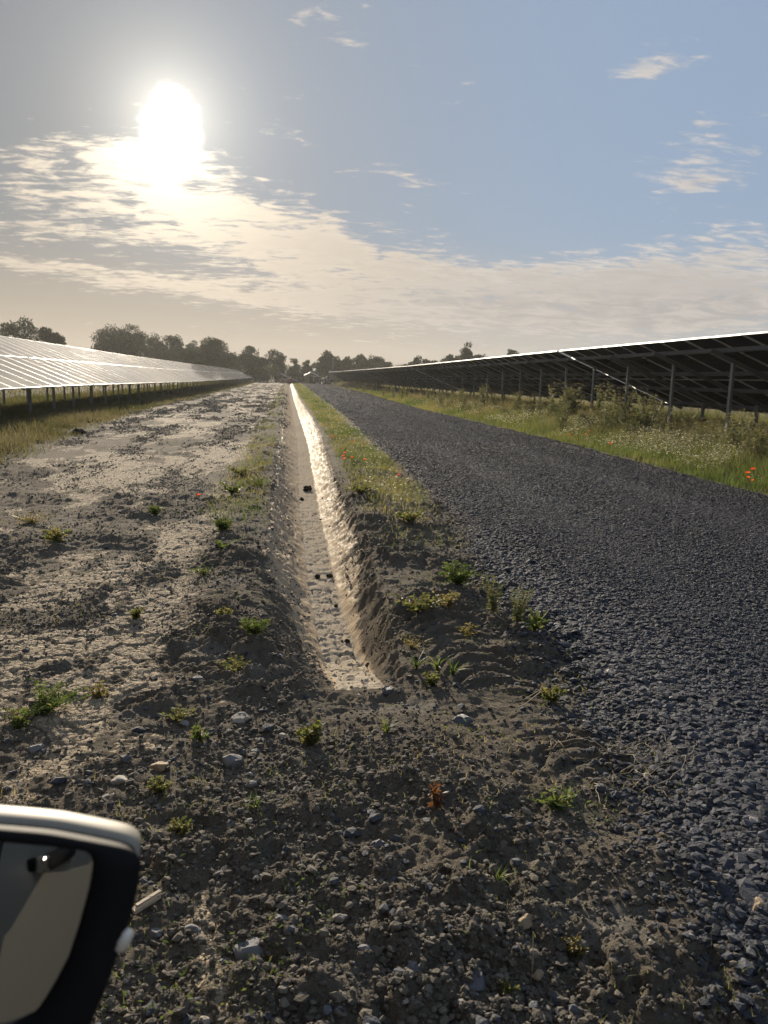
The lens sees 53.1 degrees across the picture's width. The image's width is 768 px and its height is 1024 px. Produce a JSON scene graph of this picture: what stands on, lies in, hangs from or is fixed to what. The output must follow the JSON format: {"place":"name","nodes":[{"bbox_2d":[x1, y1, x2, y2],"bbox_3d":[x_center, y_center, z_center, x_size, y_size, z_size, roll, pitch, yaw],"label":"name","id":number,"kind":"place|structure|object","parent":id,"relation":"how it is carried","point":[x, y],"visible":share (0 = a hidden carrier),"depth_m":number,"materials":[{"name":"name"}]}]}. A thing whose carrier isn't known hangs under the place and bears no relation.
{"place":"outdoors","nodes":[
{"label":"outdoors","id":0,"kind":"place"},
{"bbox_2d":[0,380,240,399],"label":"meadow grass","id":1,"kind":"structure","parent":0,"point":[50,391],"depth_m":59.77,"materials":[{"name":"plant"}]},
{"bbox_2d":[0,380,256,466],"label":"dry grass","id":2,"kind":"structure","parent":0,"point":[16,415],"depth_m":25.99,"materials":[{"name":"plant"}]},
{"bbox_2d":[199,383,469,547],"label":"ditch side grass","id":3,"kind":"structure","parent":0,"point":[323,413],"depth_m":13.46,"materials":[{"name":"plant"}]},
{"bbox_2d":[0,500,766,1023],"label":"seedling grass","id":4,"kind":"structure","parent":0,"point":[404,794],"depth_m":2.73,"materials":[{"name":"plant"}]},
{"bbox_2d":[0,380,767,1023],"bbox_3d":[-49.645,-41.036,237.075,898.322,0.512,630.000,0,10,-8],"label":"ground","id":5,"kind":"structure","parent":0,"point":[152,646],"depth_m":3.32,"materials":[{"name":"soil"}]},
{"bbox_2d":[0,316,38,340],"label":"tree","id":6,"kind":"object","parent":5,"relation":"on","point":[8,330],"visible":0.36,"depth_m":138.34,"materials":[{"name":"green plant"}]},
{"bbox_2d":[8,711,34,727],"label":"weed","id":7,"kind":"object","parent":5,"relation":"on","point":[18,721],"visible":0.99,"depth_m":3.22,"materials":[{"name":"green plant"}]},
{"bbox_2d":[8,509,53,523],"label":"weed","id":8,"kind":"object","parent":5,"relation":"on","point":[32,520],"visible":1,"depth_m":7.50,"materials":[{"name":"green plant"}]},
{"bbox_2d":[34,326,51,342],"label":"tree","id":9,"kind":"object","parent":5,"relation":"on","point":[43,334],"visible":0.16,"depth_m":139.15,"materials":[{"name":"green plant"}]},
{"bbox_2d":[0,678,89,718],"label":"weed","id":10,"kind":"object","parent":5,"relation":"on","point":[48,702],"visible":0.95,"depth_m":3.39,"materials":[{"name":"green plant"}]},
{"bbox_2d":[0,346,92,416],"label":"solar table","id":11,"kind":"object","parent":5,"relation":"on","point":[19,371],"visible":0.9,"depth_m":23.25,"materials":[{"name":"black glass"}]},
{"bbox_2d":[40,525,70,542],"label":"weed","id":12,"kind":"object","parent":5,"relation":"on","point":[56,537],"visible":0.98,"depth_m":6.63,"materials":[{"name":"green plant"}]},
{"bbox_2d":[44,331,66,345],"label":"bush","id":13,"kind":"object","parent":5,"relation":"on","point":[57,338],"visible":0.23,"depth_m":139.59,"materials":[{"name":"green plant"}]},
{"bbox_2d":[0,805,140,1023],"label":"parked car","id":14,"kind":"object","parent":5,"relation":"on","point":[69,882],"visible":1,"depth_m":0.60,"materials":[{"name":"white paint"}]},
{"bbox_2d":[0,336,193,407],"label":"solar table","id":15,"kind":"object","parent":5,"relation":"on","point":[96,367],"visible":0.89,"depth_m":34.54,"materials":[{"name":"black glass"}]},
{"bbox_2d":[85,680,109,698],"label":"weed","id":16,"kind":"object","parent":5,"relation":"on","point":[99,691],"visible":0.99,"depth_m":3.57,"materials":[{"name":"green plant"}]},
{"bbox_2d":[89,324,124,352],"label":"tree","id":17,"kind":"object","parent":5,"relation":"on","point":[102,337],"visible":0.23,"depth_m":177.59,"materials":[{"name":"green plant"}]},
{"bbox_2d":[103,333,142,356],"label":"tree","id":18,"kind":"object","parent":5,"relation":"on","point":[127,346],"visible":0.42,"depth_m":164.25,"materials":[{"name":"green plant"}]},
{"bbox_2d":[116,324,152,357],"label":"tree","id":19,"kind":"object","parent":5,"relation":"on","point":[140,337],"visible":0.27,"depth_m":180.69,"materials":[{"name":"green plant"}]},
{"bbox_2d":[133,889,161,913],"bbox_3d":[-0.659,1.085,2.142,0.022,0.019,0.090,10,13,40],"label":"wood splinter","id":20,"kind":"object","parent":5,"relation":"on","point":[146,902],"visible":0.95,"depth_m":2.14,"materials":[{"name":"wood"}]},
{"bbox_2d":[144,332,163,359],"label":"tree","id":21,"kind":"object","parent":5,"relation":"on","point":[155,346],"visible":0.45,"depth_m":193.93,"materials":[{"name":"green plant"}]},
{"bbox_2d":[145,775,172,793],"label":"weed","id":22,"kind":"object","parent":5,"relation":"on","point":[157,787],"visible":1,"depth_m":2.75,"materials":[{"name":"green plant"}]},
{"bbox_2d":[150,761,168,771],"bbox_3d":[-0.857,0.976,2.942,0.068,0.040,0.061,-2,4,-33],"label":"stone","id":23,"kind":"object","parent":5,"relation":"on","point":[159,766],"visible":0.98,"depth_m":2.92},
{"bbox_2d":[159,335,178,361],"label":"tree","id":24,"kind":"object","parent":5,"relation":"on","point":[168,354],"visible":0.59,"depth_m":194.65,"materials":[{"name":"green plant"}]},
{"bbox_2d":[168,334,184,361],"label":"poplar tree","id":25,"kind":"object","parent":5,"relation":"on","point":[179,343],"visible":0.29,"depth_m":199.72,"materials":[{"name":"green plant"}]},
{"bbox_2d":[158,704,196,720],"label":"weed","id":26,"kind":"object","parent":5,"relation":"on","point":[177,716],"visible":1,"depth_m":3.37,"materials":[{"name":"green plant"}]},
{"bbox_2d":[167,816,191,835],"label":"weed","id":27,"kind":"object","parent":5,"relation":"on","point":[182,828],"visible":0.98,"depth_m":2.52,"materials":[{"name":"green plant"}]},
{"bbox_2d":[135,356,223,391],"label":"solar table","id":28,"kind":"object","parent":5,"relation":"on","point":[190,372],"visible":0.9,"depth_m":67.52,"materials":[{"name":"grey glass"}]},
{"bbox_2d":[178,345,207,365],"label":"bush","id":29,"kind":"object","parent":5,"relation":"on","point":[191,356],"visible":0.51,"depth_m":171.55,"materials":[{"name":"green plant"}]},
{"bbox_2d":[189,721,211,741],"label":"weed","id":30,"kind":"object","parent":5,"relation":"on","point":[195,732],"visible":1,"depth_m":3.16,"materials":[{"name":"green plant"}]},
{"bbox_2d":[187,363,238,386],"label":"solar table","id":31,"kind":"object","parent":5,"relation":"on","point":[218,373],"visible":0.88,"depth_m":99.29,"materials":[{"name":"grey glass"}]},
{"bbox_2d":[197,337,229,380],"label":"tree","id":32,"kind":"object","parent":5,"relation":"on","point":[217,347],"visible":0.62,"depth_m":176.72,"materials":[{"name":"green plant"}]},
{"bbox_2d":[213,515,232,530],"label":"weed","id":33,"kind":"object","parent":5,"relation":"on","point":[223,524],"visible":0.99,"depth_m":7.21,"materials":[{"name":"green plant"}]},
{"bbox_2d":[211,366,246,382],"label":"solar table","id":34,"kind":"object","parent":5,"relation":"on","point":[232,373],"visible":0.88,"depth_m":131.41,"materials":[{"name":"grey glass"}]},
{"bbox_2d":[224,351,240,380],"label":"tree","id":35,"kind":"object","parent":5,"relation":"on","point":[232,359],"visible":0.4,"depth_m":182.24,"materials":[{"name":"green plant"}]},
{"bbox_2d":[222,754,243,767],"bbox_3d":[-0.587,0.969,2.995,0.081,0.054,0.058,-4,11,-28],"label":"stone","id":36,"kind":"object","parent":5,"relation":"on","point":[230,760],"visible":0.97,"depth_m":2.98,"materials":[{"name":"stone"}]},
{"bbox_2d":[219,479,247,494],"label":"weed","id":37,"kind":"object","parent":5,"relation":"on","point":[232,490],"visible":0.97,"depth_m":9.48,"materials":[{"name":"green plant"}]},
{"bbox_2d":[216,654,251,670],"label":"weed","id":38,"kind":"object","parent":5,"relation":"on","point":[237,666],"visible":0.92,"depth_m":3.86,"materials":[{"name":"green plant"}]},
{"bbox_2d":[226,465,254,474],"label":"weed","id":39,"kind":"object","parent":5,"relation":"on","point":[245,470],"visible":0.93,"depth_m":11.43,"materials":[{"name":"green plant"}]},
{"bbox_2d":[231,712,249,723],"bbox_3d":[-0.628,0.905,3.361,0.083,0.051,0.076,-9,8,-15],"label":"stone","id":40,"kind":"object","parent":5,"relation":"on","point":[241,717],"visible":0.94,"depth_m":3.34,"materials":[{"name":"stone"}]},
{"bbox_2d":[232,937,261,959],"bbox_3d":[-0.351,1.146,2.007,0.086,0.056,0.069,-8,15,-34],"label":"stone","id":41,"kind":"object","parent":5,"relation":"on","point":[251,946],"visible":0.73,"depth_m":1.99,"materials":[{"name":"stone"}]},
{"bbox_2d":[238,345,262,380],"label":"tree","id":42,"kind":"object","parent":5,"relation":"on","point":[248,359],"visible":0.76,"depth_m":187.39,"materials":[{"name":"green plant"}]},
{"bbox_2d":[222,365,279,381],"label":"hedge","id":43,"kind":"object","parent":5,"relation":"on","point":[260,372],"visible":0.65,"depth_m":180.53,"materials":[{"name":"green plant"}]},
{"bbox_2d":[238,617,271,635],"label":"weed","id":44,"kind":"object","parent":5,"relation":"on","point":[252,626],"visible":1,"depth_m":4.15,"materials":[{"name":"green plant"}]},
{"bbox_2d":[252,357,271,381],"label":"bush","id":45,"kind":"object","parent":5,"relation":"on","point":[265,362],"visible":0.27,"depth_m":189.10,"materials":[{"name":"green plant"}]},
{"bbox_2d":[263,349,289,381],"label":"tree","id":46,"kind":"object","parent":5,"relation":"on","point":[278,360],"visible":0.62,"depth_m":193.59,"materials":[{"name":"green plant"}]},
{"bbox_2d":[286,358,301,382],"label":"tree","id":47,"kind":"object","parent":5,"relation":"on","point":[293,371],"visible":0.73,"depth_m":189.88,"materials":[{"name":"green plant"}]},
{"bbox_2d":[300,360,313,382],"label":"tree","id":48,"kind":"object","parent":5,"relation":"on","point":[306,368],"visible":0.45,"depth_m":193.26,"materials":[{"name":"green plant"}]},
{"bbox_2d":[294,717,324,745],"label":"weed","id":49,"kind":"object","parent":5,"relation":"on","point":[310,734],"visible":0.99,"depth_m":3.13,"materials":[{"name":"green plant"}]},
{"bbox_2d":[315,350,342,382],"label":"tree","id":50,"kind":"object","parent":5,"relation":"on","point":[328,361],"visible":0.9,"depth_m":195.39,"materials":[{"name":"green plant"}]},
{"bbox_2d":[258,383,404,703],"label":"drainage ditch","id":51,"kind":"object","parent":5,"relation":"on","point":[308,459],"visible":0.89,"depth_m":6.38,"materials":[{"name":"soil"}]},
{"bbox_2d":[330,371,363,386],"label":"solar table","id":52,"kind":"object","parent":5,"relation":"on","point":[342,375],"visible":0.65,"depth_m":129.30,"materials":[{"name":"black metal"}]},
{"bbox_2d":[342,356,355,382],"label":"tree","id":53,"kind":"object","parent":5,"relation":"on","point":[348,365],"visible":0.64,"depth_m":201.18,"materials":[{"name":"green plant"}]},
{"bbox_2d":[341,482,374,493],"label":"weed","id":54,"kind":"object","parent":5,"relation":"on","point":[354,488],"visible":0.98,"depth_m":9.50,"materials":[{"name":"green plant"}]},
{"bbox_2d":[352,354,369,369],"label":"tree","id":55,"kind":"object","parent":5,"relation":"on","point":[361,361],"visible":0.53,"depth_m":201.35,"materials":[{"name":"green plant"}]},
{"bbox_2d":[343,370,398,390],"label":"solar table","id":56,"kind":"object","parent":5,"relation":"on","point":[364,376],"visible":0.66,"depth_m":99.15,"materials":[{"name":"black metal"}]},
{"bbox_2d":[365,356,384,368],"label":"tree","id":57,"kind":"object","parent":5,"relation":"on","point":[376,362],"visible":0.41,"depth_m":203.47,"materials":[{"name":"green plant"}]},
{"bbox_2d":[0,501,754,1023],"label":"scattered stones","id":58,"kind":"object","parent":5,"relation":"on","point":[738,1005],"visible":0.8,"depth_m":2.45,"materials":[{"name":"stone"}]},
{"bbox_2d":[50,481,712,1023],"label":"creeping weeds","id":59,"kind":"object","parent":5,"relation":"on","point":[324,867],"visible":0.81,"depth_m":2.15,"materials":[{"name":"green plant"}]},
{"bbox_2d":[366,713,400,732],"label":"weed","id":60,"kind":"object","parent":5,"relation":"on","point":[386,728],"visible":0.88,"depth_m":3.23,"materials":[{"name":"green plant"}]},
{"bbox_2d":[45,391,767,512],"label":"mayweed flowers","id":61,"kind":"object","parent":5,"relation":"on","point":[615,442],"visible":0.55,"depth_m":16.22,"materials":[{"name":"white plant"}]},
{"bbox_2d":[391,506,423,521],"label":"weed","id":62,"kind":"object","parent":5,"relation":"on","point":[409,517],"visible":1,"depth_m":7.80,"materials":[{"name":"green plant"}]},
{"bbox_2d":[364,366,457,394],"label":"solar table","id":63,"kind":"object","parent":5,"relation":"on","point":[404,376],"visible":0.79,"depth_m":67.64,"materials":[{"name":"black metal"}]},
{"bbox_2d":[396,633,434,649],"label":"weed","id":64,"kind":"object","parent":5,"relation":"on","point":[411,643],"visible":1,"depth_m":4.29,"materials":[{"name":"green plant"}]},
{"bbox_2d":[391,591,441,612],"bbox_3d":[0.209,0.555,4.652,0.309,0.122,0.297,0,10,-8],"label":"weed","id":65,"kind":"object","parent":5,"relation":"on","point":[422,604],"visible":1,"depth_m":4.64,"materials":[{"name":"green plant"}]},
{"bbox_2d":[423,670,441,685],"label":"weed","id":66,"kind":"object","parent":5,"relation":"on","point":[432,679],"visible":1,"depth_m":3.77,"materials":[{"name":"green plant"}]},
{"bbox_2d":[427,781,447,808],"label":"weed","id":67,"kind":"object","parent":5,"relation":"on","point":[435,798],"visible":1,"depth_m":2.67,"materials":[{"name":"red plant"}]},
{"bbox_2d":[435,590,459,607],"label":"weed","id":68,"kind":"object","parent":5,"relation":"on","point":[449,602],"visible":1,"depth_m":4.88,"materials":[{"name":"yellow plant"}]},
{"bbox_2d":[444,657,467,674],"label":"weed","id":69,"kind":"object","parent":5,"relation":"on","point":[452,670],"visible":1,"depth_m":3.87,"materials":[{"name":"green plant"}]},
{"bbox_2d":[438,560,478,584],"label":"weed","id":70,"kind":"object","parent":5,"relation":"on","point":[461,576],"visible":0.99,"depth_m":5.49,"materials":[{"name":"green plant"}]},
{"bbox_2d":[451,714,472,724],"bbox_3d":[0.341,0.924,3.377,0.087,0.064,0.091,8,12,34],"label":"stone","id":71,"kind":"object","parent":5,"relation":"on","point":[460,718],"visible":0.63,"depth_m":3.36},
{"bbox_2d":[459,342,472,359],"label":"poplar tree","id":72,"kind":"object","parent":5,"relation":"on","point":[467,354],"visible":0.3,"depth_m":169.72,"materials":[{"name":"green plant"}]},
{"bbox_2d":[454,623,477,635],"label":"weed","id":73,"kind":"object","parent":5,"relation":"on","point":[468,630],"visible":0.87,"depth_m":4.50,"materials":[{"name":"yellow plant"}]},
{"bbox_2d":[462,971,485,992],"bbox_3d":[0.226,1.186,1.925,0.064,0.039,0.057,-8,19,-11],"label":"stone","id":74,"kind":"object","parent":5,"relation":"on","point":[478,984],"visible":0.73,"depth_m":1.91,"materials":[{"name":"stone"}]},
{"bbox_2d":[478,383,491,406],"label":"tall weed","id":75,"kind":"object","parent":5,"relation":"on","point":[484,399],"visible":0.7,"depth_m":34.11,"materials":[{"name":"green plant"}]},
{"bbox_2d":[477,573,506,613],"bbox_3d":[0.687,0.517,4.865,0.182,0.267,0.152,0,10,-8],"label":"weed","id":76,"kind":"object","parent":5,"relation":"on","point":[491,595],"visible":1,"depth_m":4.86,"materials":[{"name":"green plant"}]},
{"bbox_2d":[498,977,520,995],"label":"weed","id":77,"kind":"object","parent":5,"relation":"on","point":[506,989],"visible":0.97,"depth_m":1.91,"materials":[{"name":"green plant"}]},
{"bbox_2d":[509,583,534,624],"bbox_3d":[0.816,0.567,4.658,0.176,0.249,0.143,10,13,40],"label":"weed","id":78,"kind":"object","parent":5,"relation":"on","point":[519,611],"visible":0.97,"depth_m":4.65,"materials":[{"name":"green plant"}]},
{"bbox_2d":[518,913,533,930],"bbox_3d":[0.392,1.150,2.146,0.071,0.044,0.050,-2,10,-18],"label":"stone","id":79,"kind":"object","parent":5,"relation":"on","point":[525,921],"visible":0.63,"depth_m":2.13,"materials":[{"name":"stone"}]},
{"bbox_2d":[518,608,551,630],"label":"weed","id":80,"kind":"object","parent":5,"relation":"on","point":[534,622],"visible":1,"depth_m":4.58,"materials":[{"name":"green plant"}]},
{"bbox_2d":[408,351,668,406],"bbox_3d":[5.835,-6.543,41.457,4.286,3.019,31.218,0,10,-8],"label":"solar table","id":81,"kind":"object","parent":5,"relation":"on","point":[537,373],"visible":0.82,"depth_m":34.16,"materials":[{"name":"black glass"}]},
{"bbox_2d":[526,784,574,811],"bbox_3d":[0.591,1.011,2.710,0.170,0.088,0.118,6,11,26],"label":"weed","id":82,"kind":"object","parent":5,"relation":"on","point":[554,801],"visible":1,"depth_m":2.71,"materials":[{"name":"green plant"}]},
{"bbox_2d":[538,684,569,703],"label":"weed","id":83,"kind":"object","parent":5,"relation":"on","point":[553,695],"visible":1,"depth_m":3.62,"materials":[{"name":"green plant"}]},
{"bbox_2d":[547,383,571,418],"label":"tall weed","id":84,"kind":"object","parent":5,"relation":"on","point":[551,407],"visible":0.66,"depth_m":24.91,"materials":[{"name":"green plant"}]},
{"bbox_2d":[552,397,570,431],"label":"tall weed","id":85,"kind":"object","parent":5,"relation":"on","point":[561,422],"visible":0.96,"depth_m":21.84,"materials":[{"name":"green plant"}]},
{"bbox_2d":[560,933,588,956],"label":"weed","id":86,"kind":"object","parent":5,"relation":"on","point":[575,948],"visible":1,"depth_m":2.06,"materials":[{"name":"green plant"}]},
{"bbox_2d":[568,383,584,416],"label":"tall weed","id":87,"kind":"object","parent":5,"relation":"on","point":[573,406],"visible":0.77,"depth_m":24.19,"materials":[{"name":"green plant"}]},
{"bbox_2d":[594,382,614,425],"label":"tall weed","id":88,"kind":"object","parent":5,"relation":"on","point":[600,397],"visible":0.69,"depth_m":21.53,"materials":[{"name":"green plant"}]},
{"bbox_2d":[599,402,619,435],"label":"tall weed","id":89,"kind":"object","parent":5,"relation":"on","point":[610,418],"visible":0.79,"depth_m":19.74,"materials":[{"name":"green plant"}]},
{"bbox_2d":[528,731,696,827],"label":"dead stems","id":90,"kind":"object","parent":5,"relation":"on","point":[627,747],"visible":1,"depth_m":3.03,"materials":[{"name":"plant"}]},
{"bbox_2d":[608,393,624,432],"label":"tall weed","id":91,"kind":"object","parent":5,"relation":"on","point":[619,419],"visible":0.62,"depth_m":20.03,"materials":[{"name":"green plant"}]},
{"bbox_2d":[611,384,637,424],"bbox_3d":[6.348,-2.660,20.473,0.653,1.528,0.578,-2,10,-18],"label":"tall weed","id":92,"kind":"object","parent":5,"relation":"on","point":[625,412],"visible":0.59,"depth_m":20.37,"materials":[{"name":"green plant"}]},
{"bbox_2d":[621,409,639,438],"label":"tall weed","id":93,"kind":"object","parent":5,"relation":"on","point":[631,425],"visible":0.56,"depth_m":18.62,"materials":[{"name":"green plant"}]},
{"bbox_2d":[629,388,648,435],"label":"tall weed","id":94,"kind":"object","parent":5,"relation":"on","point":[634,417],"visible":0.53,"depth_m":19.45,"materials":[{"name":"green plant"}]},
{"bbox_2d":[636,392,665,433],"bbox_3d":[6.413,-2.232,18.720,0.684,1.374,0.576,9,13,39],"label":"tall weed","id":95,"kind":"object","parent":5,"relation":"on","point":[649,409],"visible":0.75,"depth_m":18.68,"materials":[{"name":"green plant"}]},
{"bbox_2d":[649,407,675,434],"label":"tall weed","id":96,"kind":"object","parent":5,"relation":"on","point":[659,426],"visible":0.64,"depth_m":17.83,"materials":[{"name":"green plant"}]},
{"bbox_2d":[559,331,767,434],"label":"solar table","id":97,"kind":"object","parent":5,"relation":"on","point":[727,373],"visible":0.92,"depth_m":20.06,"materials":[{"name":"glass"}]},
{"bbox_2d":[726,409,752,454],"bbox_3d":[6.692,-1.376,14.489,0.423,1.139,0.564,-1,10,-16],"label":"tall weed","id":98,"kind":"object","parent":5,"relation":"on","point":[737,438],"visible":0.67,"depth_m":14.49,"materials":[{"name":"green plant"}]},
{"bbox_2d":[740,422,764,467],"bbox_3d":[6.457,-1.118,13.524,0.407,0.938,0.350,2,10,2],"label":"tall weed","id":99,"kind":"object","parent":5,"relation":"on","point":[754,443],"visible":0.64,"depth_m":13.49,"materials":[{"name":"green plant"}]},
{"bbox_2d":[744,417,767,446],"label":"tall weed","id":100,"kind":"object","parent":5,"relation":"on","point":[757,431],"visible":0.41,"depth_m":14.71,"materials":[{"name":"green plant"}]},
{"bbox_2d":[745,412,767,447],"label":"tall weed","id":101,"kind":"object","parent":5,"relation":"on","point":[762,438],"visible":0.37,"depth_m":14.00,"materials":[{"name":"green plant"}]},
{"bbox_2d":[750,428,767,468],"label":"tall weed","id":102,"kind":"object","parent":5,"relation":"on","point":[756,447],"visible":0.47,"depth_m":13.29,"materials":[{"name":"green plant"}]},
{"bbox_2d":[0,0,767,375],"label":"sky","id":103,"kind":"structure","parent":0,"point":[395,181],"materials":[{"name":"blue"}]},
{"bbox_2d":[302,383,767,1023],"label":"gravel road","id":104,"kind":"structure","parent":0,"point":[610,516],"depth_m":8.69,"materials":[{"name":"gravel"}]},
{"bbox_2d":[322,381,767,419],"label":"field grass","id":105,"kind":"structure","parent":0,"point":[712,410],"depth_m":52.67,"materials":[{"name":"plant"}]},
{"bbox_2d":[333,382,767,494],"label":"verge grass","id":106,"kind":"structure","parent":0,"point":[710,473],"depth_m":17.96,"materials":[{"name":"plant"}]},
{"bbox_2d":[343,382,767,475],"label":"seeding grass","id":107,"kind":"structure","parent":0,"point":[504,403],"depth_m":21.05,"materials":[{"name":"plant"}]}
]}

